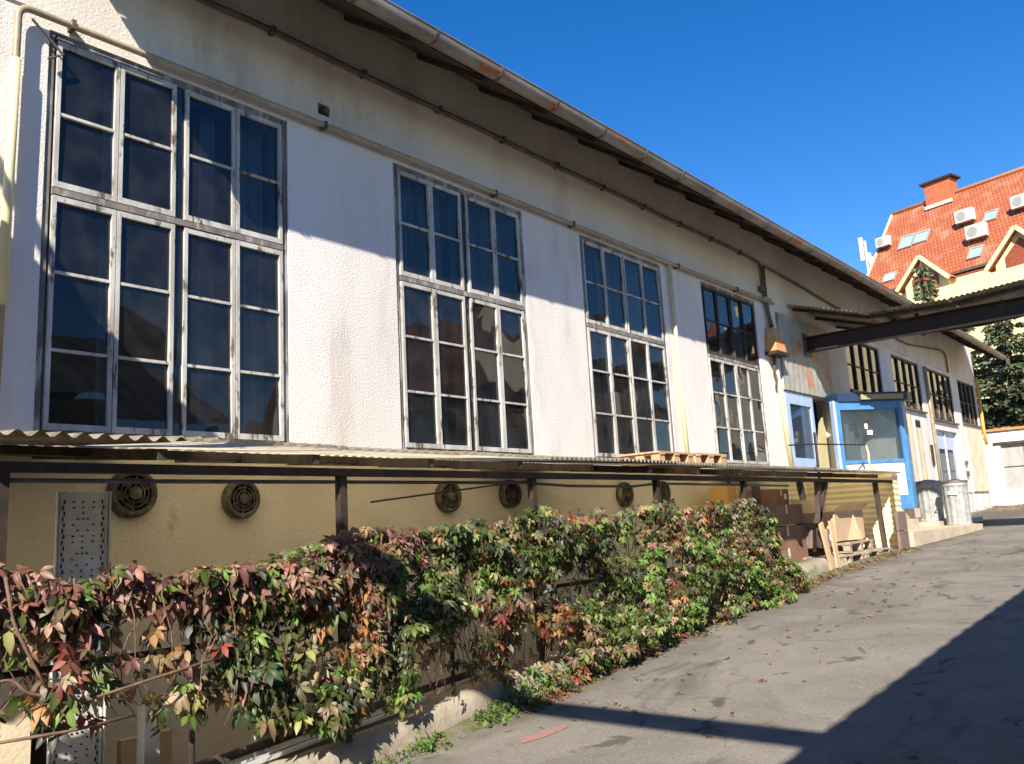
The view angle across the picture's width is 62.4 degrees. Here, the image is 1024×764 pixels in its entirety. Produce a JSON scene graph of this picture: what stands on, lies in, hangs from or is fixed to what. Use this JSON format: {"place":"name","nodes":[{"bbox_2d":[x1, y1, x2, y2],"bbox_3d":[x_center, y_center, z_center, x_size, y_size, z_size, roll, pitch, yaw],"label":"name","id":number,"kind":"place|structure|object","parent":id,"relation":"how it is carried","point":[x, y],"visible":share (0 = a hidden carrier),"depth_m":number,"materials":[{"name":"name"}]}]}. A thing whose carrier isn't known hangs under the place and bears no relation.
{"place":"outdoors","nodes":[
{"label":"outdoors","id":0,"kind":"place"},
{"bbox_2d":[389,0,1023,274],"label":"sky","id":1,"kind":"structure","parent":0,"point":[826,120],"materials":[{"name":"blue"}]},
{"bbox_2d":[407,544,1023,763],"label":"road","id":2,"kind":"structure","parent":0,"point":[905,676],"depth_m":5.94,"materials":[{"name":"grey asphalt"}]},
{"bbox_2d":[520,724,566,742],"bbox_3d":[0.212,2.299,5.528,0.396,0.040,0.114,4,-12,-34],"label":"painted marking","id":3,"kind":"object","parent":2,"relation":"on","point":[545,733],"visible":1,"depth_m":5.52,"materials":[{"name":"red paint"}]},
{"bbox_2d":[373,570,819,763],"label":"weeds","id":4,"kind":"object","parent":2,"relation":"on","point":[484,715],"visible":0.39,"depth_m":6.19,"materials":[{"name":"green plant"}]},
{"bbox_2d":[369,547,922,763],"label":"moss","id":5,"kind":"object","parent":2,"relation":"on","point":[460,730],"visible":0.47,"depth_m":5.82,"materials":[{"name":"green plant"}]},
{"bbox_2d":[818,522,834,569],"bbox_3d":[4.285,2.235,11.518,0.291,0.654,0.048,5,-13,-39],"label":"wooden board","id":6,"kind":"object","parent":5,"relation":"on","point":[826,546],"visible":1,"depth_m":11.49,"materials":[{"name":"brown wood"}]},
{"bbox_2d":[828,521,840,567],"bbox_3d":[4.493,2.258,11.779,0.075,0.648,0.160,-11,-13,39],"label":"wooden board","id":7,"kind":"object","parent":5,"relation":"on","point":[834,544],"visible":1,"depth_m":11.76,"materials":[{"name":"brown wood"}]},
{"bbox_2d":[894,511,909,549],"bbox_3d":[6.386,2.434,13.859,0.068,0.610,0.460,-11,-13,39],"label":"cardboard box","id":8,"kind":"object","parent":2,"relation":"on","point":[901,527],"visible":0.93,"depth_m":13.76,"materials":[{"name":"brown cardboard"}]},
{"bbox_2d":[668,554,871,599],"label":"shed floor","id":9,"kind":"structure","parent":0,"point":[673,592],"depth_m":11.25,"materials":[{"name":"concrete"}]},
{"bbox_2d":[731,546,808,570],"bbox_3d":[3.629,2.505,11.938,0.657,0.302,1.268,-11,-13,39],"label":"cardboard box","id":10,"kind":"object","parent":9,"relation":"on","point":[797,554],"visible":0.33,"depth_m":11.90,"materials":[{"name":"brown cardboard"}]},
{"bbox_2d":[727,525,806,550],"bbox_3d":[3.627,2.211,12.003,0.622,0.302,1.252,-11,-13,39],"label":"cardboard box","id":11,"kind":"object","parent":10,"relation":"on","point":[792,536],"visible":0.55,"depth_m":11.89,"materials":[{"name":"brown cardboard"}]},
{"bbox_2d":[727,504,803,527],"bbox_3d":[3.622,1.908,12.071,0.657,0.282,1.268,-11,-13,39],"label":"cardboard box","id":12,"kind":"object","parent":11,"relation":"on","point":[788,514],"visible":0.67,"depth_m":11.88,"materials":[{"name":"brown cardboard"}]},
{"bbox_2d":[708,486,740,508],"bbox_3d":[3.103,1.650,12.138,0.303,0.302,0.602,-11,-13,39],"label":"cardboard box","id":13,"kind":"object","parent":12,"relation":"on","point":[727,494],"visible":0.57,"depth_m":11.92,"materials":[{"name":"orange cardboard"}]},
{"bbox_2d":[739,489,788,505],"bbox_3d":[3.649,1.678,12.236,0.503,0.222,0.702,-10,-12,34],"label":"cardboard box","id":14,"kind":"object","parent":12,"relation":"on","point":[774,496],"visible":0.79,"depth_m":11.92,"materials":[{"name":"brown cardboard"}]},
{"bbox_2d":[803,552,864,562],"bbox_3d":[4.604,2.622,12.452,0.824,0.138,1.266,-11,-13,39],"label":"wooden pallet","id":15,"kind":"object","parent":9,"relation":"on","point":[858,556],"visible":0.36,"depth_m":12.49,"materials":[{"name":"brown wood"}]},
{"bbox_2d":[853,547,891,560],"bbox_3d":[5.402,2.721,13.343,0.833,0.138,1.173,-11,-13,39],"label":"wooden pallet","id":16,"kind":"object","parent":9,"relation":"on","point":[875,551],"visible":0.33,"depth_m":13.09,"materials":[{"name":"brown wood"}]},
{"bbox_2d":[808,539,873,553],"bbox_3d":[5.075,2.551,13.115,0.700,0.138,1.300,-10,-12,36],"label":"wooden pallet","id":17,"kind":"object","parent":16,"relation":"on","point":[848,546],"visible":0.62,"depth_m":12.89,"materials":[{"name":"brown wood"}]},
{"bbox_2d":[805,528,831,547],"bbox_3d":[4.447,2.311,12.492,0.552,0.262,0.423,6,-13,-44],"label":"cardboard box","id":18,"kind":"object","parent":17,"relation":"on","point":[811,539],"visible":0.38,"depth_m":12.24,"materials":[{"name":"cardboard"}]},
{"bbox_2d":[796,522,815,529],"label":"cardboard box","id":19,"kind":"object","parent":18,"relation":"on","point":[809,525],"visible":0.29,"depth_m":12.36,"materials":[{"name":"brown cardboard"}]},
{"bbox_2d":[790,499,868,541],"bbox_3d":[5.107,2.170,13.428,0.764,0.664,1.640,-10,-12,36],"label":"cardboard box","id":20,"kind":"object","parent":17,"relation":"on","point":[840,516],"visible":0.61,"depth_m":13.07,"materials":[{"name":"brown cardboard"}]},
{"bbox_2d":[848,515,862,539],"bbox_3d":[5.278,2.244,13.079,0.112,0.380,0.450,-11,-13,39],"label":"cardboard sheet","id":21,"kind":"object","parent":17,"relation":"on","point":[854,533],"visible":1,"depth_m":13.13,"materials":[{"name":"brown cardboard"}]},
{"bbox_2d":[814,505,1023,553],"bbox_3d":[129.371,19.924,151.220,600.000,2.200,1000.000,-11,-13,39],"label":"ground","id":22,"kind":"structure","parent":0,"point":[1011,507],"depth_m":25.57,"materials":[{"name":"grey concrete"}]},
{"bbox_2d":[0,0,1006,763],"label":"industrial building","id":23,"kind":"structure","parent":22,"relation":"on","point":[190,256],"depth_m":8.87,"materials":[{"name":"paint"}]},
{"bbox_2d":[106,474,157,518],"bbox_3d":[-2.689,0.790,6.003,0.088,0.350,0.350,-11,-13,39],"label":"exhaust fan","id":24,"kind":"object","parent":23,"relation":"attached to","point":[129,501],"visible":0.85,"depth_m":5.98,"materials":[{"name":"metal"}]},
{"bbox_2d":[33,31,289,441],"bbox_3d":[-2.706,-0.975,6.698,0.292,2.950,2.020,-11,-13,39],"label":"window","id":25,"kind":"structure","parent":23,"relation":"in","point":[245,238],"depth_m":6.72,"materials":[{"name":"white paint"}]},
{"bbox_2d":[221,479,259,518],"bbox_3d":[-2.124,0.921,6.653,0.088,0.310,0.310,-11,-13,39],"label":"exhaust fan","id":26,"kind":"object","parent":23,"relation":"attached to","point":[240,501],"visible":0.94,"depth_m":6.62,"materials":[{"name":"metal"}]},
{"bbox_2d":[318,107,329,115],"bbox_3d":[-1.847,-2.544,8.016,0.252,0.106,0.126,-11,-13,39],"label":"wall vent","id":27,"kind":"object","parent":23,"relation":"attached to","point":[325,111],"depth_m":7.96,"materials":[{"name":"black metal"}]},
{"bbox_2d":[0,5,774,385],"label":"gas pipe","id":28,"kind":"object","parent":23,"relation":"attached to","point":[72,25],"visible":1,"depth_m":6.17,"materials":[{"name":"metal"}]},
{"bbox_2d":[435,480,461,512],"bbox_3d":[-0.624,1.139,8.409,0.088,0.320,0.320,-11,-13,39],"label":"exhaust fan","id":29,"kind":"object","parent":23,"relation":"attached to","point":[449,502],"visible":0.89,"depth_m":8.37,"materials":[{"name":"metal"}]},
{"bbox_2d":[0,429,901,743],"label":"lean to roof","id":30,"kind":"object","parent":23,"relation":"attached to","point":[878,489],"visible":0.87,"depth_m":6.13,"materials":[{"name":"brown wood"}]},
{"bbox_2d":[619,451,693,467],"bbox_3d":[1.598,0.860,9.294,0.515,0.138,0.790,-11,-13,39],"label":"wooden pallet","id":31,"kind":"object","parent":30,"relation":"on","point":[671,456],"visible":0.69,"depth_m":9.11,"materials":[{"name":"beige wood"}]},
{"bbox_2d":[671,453,725,467],"bbox_3d":[2.131,0.933,9.952,0.500,0.138,0.720,-12,-13,41],"label":"wooden pallet","id":32,"kind":"object","parent":30,"relation":"on","point":[707,458],"visible":0.45,"depth_m":9.81,"materials":[{"name":"beige wood"}]},
{"bbox_2d":[788,432,871,509],"bbox_3d":[5.689,1.565,14.822,0.102,1.300,3.306,-12,-13,43],"label":"handrail","id":33,"kind":"object","parent":30,"relation":"attached to","point":[815,443],"visible":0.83,"depth_m":14.31,"materials":[{"name":"metal"}]},
{"bbox_2d":[393,163,534,454],"bbox_3d":[-0.576,-0.664,9.194,0.294,2.950,2.050,-11,-13,39],"label":"window","id":34,"kind":"structure","parent":23,"relation":"in","point":[475,290],"depth_m":9.13,"materials":[{"name":"white paint"}]},
{"bbox_2d":[499,480,521,508],"bbox_3d":[-0.011,1.209,9.132,0.088,0.310,0.310,-11,-13,39],"label":"exhaust fan","id":35,"kind":"object","parent":23,"relation":"attached to","point":[510,496],"visible":0.94,"depth_m":9.09,"materials":[{"name":"metal"}]},
{"bbox_2d":[197,0,948,372],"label":"conduit","id":36,"kind":"object","parent":23,"relation":"attached to","point":[273,30],"visible":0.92,"depth_m":9.84,"materials":[{"name":"metal"}]},
{"bbox_2d":[616,482,633,506],"bbox_3d":[1.458,1.442,10.847,0.088,0.320,0.320,-11,-13,39],"label":"exhaust fan","id":37,"kind":"object","parent":23,"relation":"attached to","point":[625,497],"visible":0.86,"depth_m":10.80,"materials":[{"name":"metal"}]},
{"bbox_2d":[579,235,674,459],"bbox_3d":[1.508,-0.362,11.630,0.290,2.950,2.050,-11,-13,39],"label":"window","id":38,"kind":"structure","parent":23,"relation":"in","point":[631,332],"depth_m":11.64,"materials":[{"name":"white paint"}]},
{"bbox_2d":[660,481,670,503],"bbox_3d":[2.071,1.512,11.569,0.088,0.320,0.320,-11,-13,39],"label":"exhaust fan","id":39,"kind":"object","parent":23,"relation":"attached to","point":[665,490],"visible":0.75,"depth_m":11.56,"materials":[{"name":"metal"}]},
{"bbox_2d":[667,264,689,452],"bbox_3d":[2.459,-0.287,12.459,0.057,2.981,0.110,-11,-13,39],"label":"drop pipe","id":40,"kind":"object","parent":23,"relation":"attached to","point":[679,375],"visible":0.92,"depth_m":12.43,"materials":[{"name":"beige metal"}]},
{"bbox_2d":[700,281,769,464],"bbox_3d":[3.624,-0.053,14.110,0.292,2.950,2.000,-11,-13,39],"label":"window","id":41,"kind":"structure","parent":23,"relation":"in","point":[741,440],"depth_m":14.25,"materials":[{"name":"white paint"}]},
{"bbox_2d":[765,327,788,387],"bbox_3d":[4.759,-0.437,15.144,0.225,1.069,0.520,-11,-13,39],"label":"wall lamp","id":42,"kind":"object","parent":23,"relation":"attached to","point":[775,345],"visible":1,"depth_m":15.10,"materials":[{"name":"brown metal"}]},
{"bbox_2d":[776,356,793,465],"bbox_3d":[4.867,0.523,15.169,0.076,2.049,0.319,-11,-13,39],"label":"drop pipe","id":43,"kind":"object","parent":23,"relation":"attached to","point":[785,425],"visible":0.83,"depth_m":15.12,"materials":[{"name":"beige metal"}]},
{"bbox_2d":[784,390,820,472],"bbox_3d":[5.465,1.365,15.776,0.110,2.340,1.310,-11,-13,39],"label":"entrance door","id":44,"kind":"structure","parent":23,"relation":"in","point":[799,407],"depth_m":15.85,"materials":[{"name":"blue paint"}]},
{"bbox_2d":[847,344,882,392],"bbox_3d":[8.050,-0.287,19.301,0.170,1.260,2.460,-11,-13,39],"label":"window","id":45,"kind":"structure","parent":23,"relation":"in","point":[851,348],"depth_m":19.38,"materials":[{"name":"brown paint"}]},
{"bbox_2d":[788,280,1023,357],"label":"yard canopy","id":46,"kind":"object","parent":23,"relation":"attached to","point":[993,305],"visible":1,"depth_m":15.21,"materials":[{"name":"black metal"}]},
{"bbox_2d":[890,354,927,413],"bbox_3d":[10.200,0.075,21.806,0.170,1.360,2.500,-11,-13,39],"label":"window","id":47,"kind":"structure","parent":23,"relation":"in","point":[896,359],"depth_m":22.13,"materials":[{"name":"brown paint"}]},
{"bbox_2d":[906,413,919,481],"bbox_3d":[9.957,1.733,21.055,0.048,1.910,0.520,-11,-13,39],"label":"narrow door","id":48,"kind":"structure","parent":23,"relation":"in","point":[909,422],"depth_m":21.13,"materials":[{"name":"paint"}]},
{"bbox_2d":[913,418,927,479],"bbox_3d":[10.495,1.850,21.676,0.048,1.830,0.500,-11,-13,39],"label":"narrow door","id":49,"kind":"structure","parent":23,"relation":"in","point":[917,427],"depth_m":21.65,"materials":[{"name":"beige wood"}]},
{"bbox_2d":[923,366,943,502],"bbox_3d":[11.407,1.405,22.843,0.090,3.703,0.190,-11,-13,39],"label":"drop pipe","id":50,"kind":"object","parent":23,"relation":"attached to","point":[932,423],"visible":0.94,"depth_m":22.86,"materials":[{"name":"metal"}]},
{"bbox_2d":[926,368,959,425],"bbox_3d":[12.343,0.446,24.302,0.170,1.480,2.640,-11,-13,39],"label":"window","id":51,"kind":"structure","parent":23,"relation":"in","point":[936,418],"depth_m":24.38,"materials":[{"name":"brown paint"}]},
{"bbox_2d":[936,430,959,480],"bbox_3d":[12.388,2.458,24.020,0.070,2.120,2.350,-11,-13,39],"label":"blue door","id":52,"kind":"structure","parent":23,"relation":"in","point":[946,443],"depth_m":24.13,"materials":[{"name":"purple paint"}]},
{"bbox_2d":[957,380,981,427],"bbox_3d":[14.419,0.709,26.743,0.170,1.400,2.310,-11,-13,39],"label":"window","id":53,"kind":"structure","parent":23,"relation":"in","point":[971,404],"depth_m":26.82,"materials":[{"name":"brown paint"}]},
{"bbox_2d":[974,377,987,444],"bbox_3d":[15.349,0.951,27.655,0.100,2.210,0.199,-11,-13,39],"label":"downpipe","id":54,"kind":"object","parent":23,"relation":"attached to","point":[981,411],"visible":1,"depth_m":27.58,"materials":[{"name":"yellow metal"}]},
{"bbox_2d":[261,554,847,763],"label":"kerb","id":55,"kind":"structure","parent":22,"relation":"on","point":[379,739],"depth_m":5.72,"materials":[{"name":"concrete"}]},
{"bbox_2d":[229,710,381,763],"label":"metal profile","id":56,"kind":"object","parent":55,"relation":"on","point":[249,757],"visible":0.22,"depth_m":5.04,"materials":[{"name":"metal"}]},
{"bbox_2d":[245,704,411,763],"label":"metal profile","id":57,"kind":"object","parent":55,"relation":"on","point":[301,745],"visible":0.56,"depth_m":5.08,"materials":[{"name":"metal"}]},
{"bbox_2d":[236,696,425,763],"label":"metal profile","id":58,"kind":"object","parent":55,"relation":"on","point":[295,743],"visible":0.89,"depth_m":5.07,"materials":[{"name":"metal"}]},
{"bbox_2d":[195,671,474,763],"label":"drip rail","id":59,"kind":"object","parent":55,"relation":"attached to","point":[236,753],"visible":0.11,"depth_m":5.09,"materials":[{"name":"metal"}]},
{"bbox_2d":[3,523,779,763],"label":"railing","id":60,"kind":"object","parent":55,"relation":"on","point":[191,647],"visible":0.12,"depth_m":4.53,"materials":[{"name":"metal"}]},
{"bbox_2d":[0,498,811,754],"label":"virginia creeper","id":61,"kind":"object","parent":60,"relation":"attached to","point":[305,584],"visible":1,"depth_m":5.33,"materials":[{"name":"green plant"}]},
{"bbox_2d":[475,503,1023,737],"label":"fallen leaves","id":62,"kind":"object","parent":22,"relation":"on","point":[547,696],"visible":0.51,"depth_m":7.35,"materials":[{"name":"brown plant"}]},
{"bbox_2d":[858,237,872,271],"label":"antenna mast","id":63,"kind":"object","parent":22,"relation":"on","point":[866,256],"visible":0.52,"depth_m":59.20,"materials":[{"name":"metal"}]},
{"bbox_2d":[910,261,939,302],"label":"conifer","id":64,"kind":"object","parent":22,"relation":"on","point":[924,296],"visible":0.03,"depth_m":40.41,"materials":[{"name":"green plant"}]},
{"bbox_2d":[902,508,982,546],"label":"concrete steps","id":65,"kind":"structure","parent":22,"relation":"on","point":[922,533],"depth_m":15.76,"materials":[{"name":"beige concrete"}]},
{"bbox_2d":[824,391,918,508],"bbox_3d":[7.090,1.366,16.659,1.330,2.300,1.512,-11,-13,39],"label":"glazed bay","id":66,"kind":"object","parent":65,"relation":"on","point":[876,422],"visible":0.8,"depth_m":16.73,"materials":[{"name":"blue glass"}]},
{"bbox_2d":[915,480,944,521],"bbox_3d":[8.837,2.506,17.899,0.580,0.866,0.556,-3,-10,-3],"label":"dustbin","id":67,"kind":"object","parent":65,"relation":"on","point":[930,503],"visible":0.79,"depth_m":17.71,"materials":[{"name":"metal"}]},
{"bbox_2d":[938,479,972,525],"bbox_3d":[8.972,2.422,17.068,0.607,0.916,0.524,-11,-13,39],"label":"dustbin","id":68,"kind":"object","parent":65,"relation":"on","point":[955,492],"visible":1,"depth_m":16.89,"materials":[{"name":"metal"}]},
{"bbox_2d":[867,166,1023,425],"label":"red tiled house","id":69,"kind":"structure","parent":22,"relation":"on","point":[929,233],"depth_m":47.78,"materials":[{"name":"tile"}]},
{"bbox_2d":[875,235,891,252],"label":"air conditioner","id":70,"kind":"object","parent":69,"relation":"attached to","point":[883,241],"visible":1,"depth_m":51.91,"materials":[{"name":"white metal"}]},
{"bbox_2d":[954,207,975,228],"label":"air conditioner","id":71,"kind":"object","parent":69,"relation":"attached to","point":[965,215],"visible":0.96,"depth_m":47.78,"materials":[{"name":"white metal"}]},
{"bbox_2d":[964,221,988,244],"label":"air conditioner","id":72,"kind":"object","parent":69,"relation":"attached to","point":[976,231],"visible":1,"depth_m":46.02,"materials":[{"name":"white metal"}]},
{"bbox_2d":[1009,193,1023,214],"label":"air conditioner","id":73,"kind":"object","parent":69,"relation":"attached to","point":[1016,202],"visible":1,"depth_m":45.32,"materials":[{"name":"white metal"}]},
{"bbox_2d":[957,306,1020,429],"bbox_3d":[20.474,0.909,36.745,5.028,8.817,4.786,-3,-10,-3],"label":"conifer","id":74,"kind":"object","parent":22,"relation":"on","point":[975,359],"depth_m":36.39,"materials":[{"name":"green plant"}]},
{"bbox_2d":[972,318,1023,429],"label":"conifer","id":75,"kind":"object","parent":22,"relation":"on","point":[1010,369],"visible":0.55,"depth_m":33.28,"materials":[{"name":"green plant"}]},
{"bbox_2d":[981,426,1023,505],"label":"garage","id":76,"kind":"structure","parent":22,"relation":"on","point":[1004,451],"depth_m":28.88,"materials":[{"name":"paint"}]},
{"bbox_2d":[1001,443,1023,488],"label":"door","id":77,"kind":"structure","parent":76,"relation":"in","point":[1012,454],"depth_m":28.78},
{"bbox_2d":[1007,332,1023,419],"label":"conifer","id":78,"kind":"object","parent":22,"relation":"on","point":[1019,335],"visible":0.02,"depth_m":40.11,"materials":[{"name":"green plant"}]},
{"bbox_2d":[916,510,1023,546],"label":"road","id":79,"kind":"structure","parent":0,"point":[1003,527],"depth_m":15.83,"materials":[{"name":"grey asphalt"}]},
{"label":"light well floor","id":80,"kind":"structure","parent":0,"visible":0},
{"bbox_2d":[0,622,34,763],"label":"rendered pier","id":81,"kind":"structure","parent":80,"relation":"on","point":[18,752],"depth_m":4.52,"materials":[{"name":"beige paint"}]},
{"bbox_2d":[30,725,46,763],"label":"dark cabinet","id":82,"kind":"object","parent":80,"relation":"on","point":[39,756],"depth_m":5.05,"materials":[{"name":"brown wood"}]},
{"bbox_2d":[46,491,111,763],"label":"perforated steel tray","id":83,"kind":"object","parent":80,"relation":"on","point":[82,535],"visible":0.49,"depth_m":4.74,"materials":[{"name":"grey metal"}]},
{"bbox_2d":[116,729,171,763],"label":"brown board","id":84,"kind":"object","parent":80,"relation":"on","point":[126,750],"visible":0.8,"depth_m":5.32,"materials":[{"name":"wood"}]},
{"bbox_2d":[136,701,159,763],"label":"white post","id":85,"kind":"object","parent":80,"relation":"on","point":[148,749],"visible":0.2,"depth_m":4.79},
{"bbox_2d":[250,703,269,755],"bbox_3d":[-1.557,2.903,5.236,0.090,2.020,0.090,-11,-13,39],"label":"white post","id":86,"kind":"object","parent":80,"relation":"on","point":[253,738],"depth_m":5.32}
]}

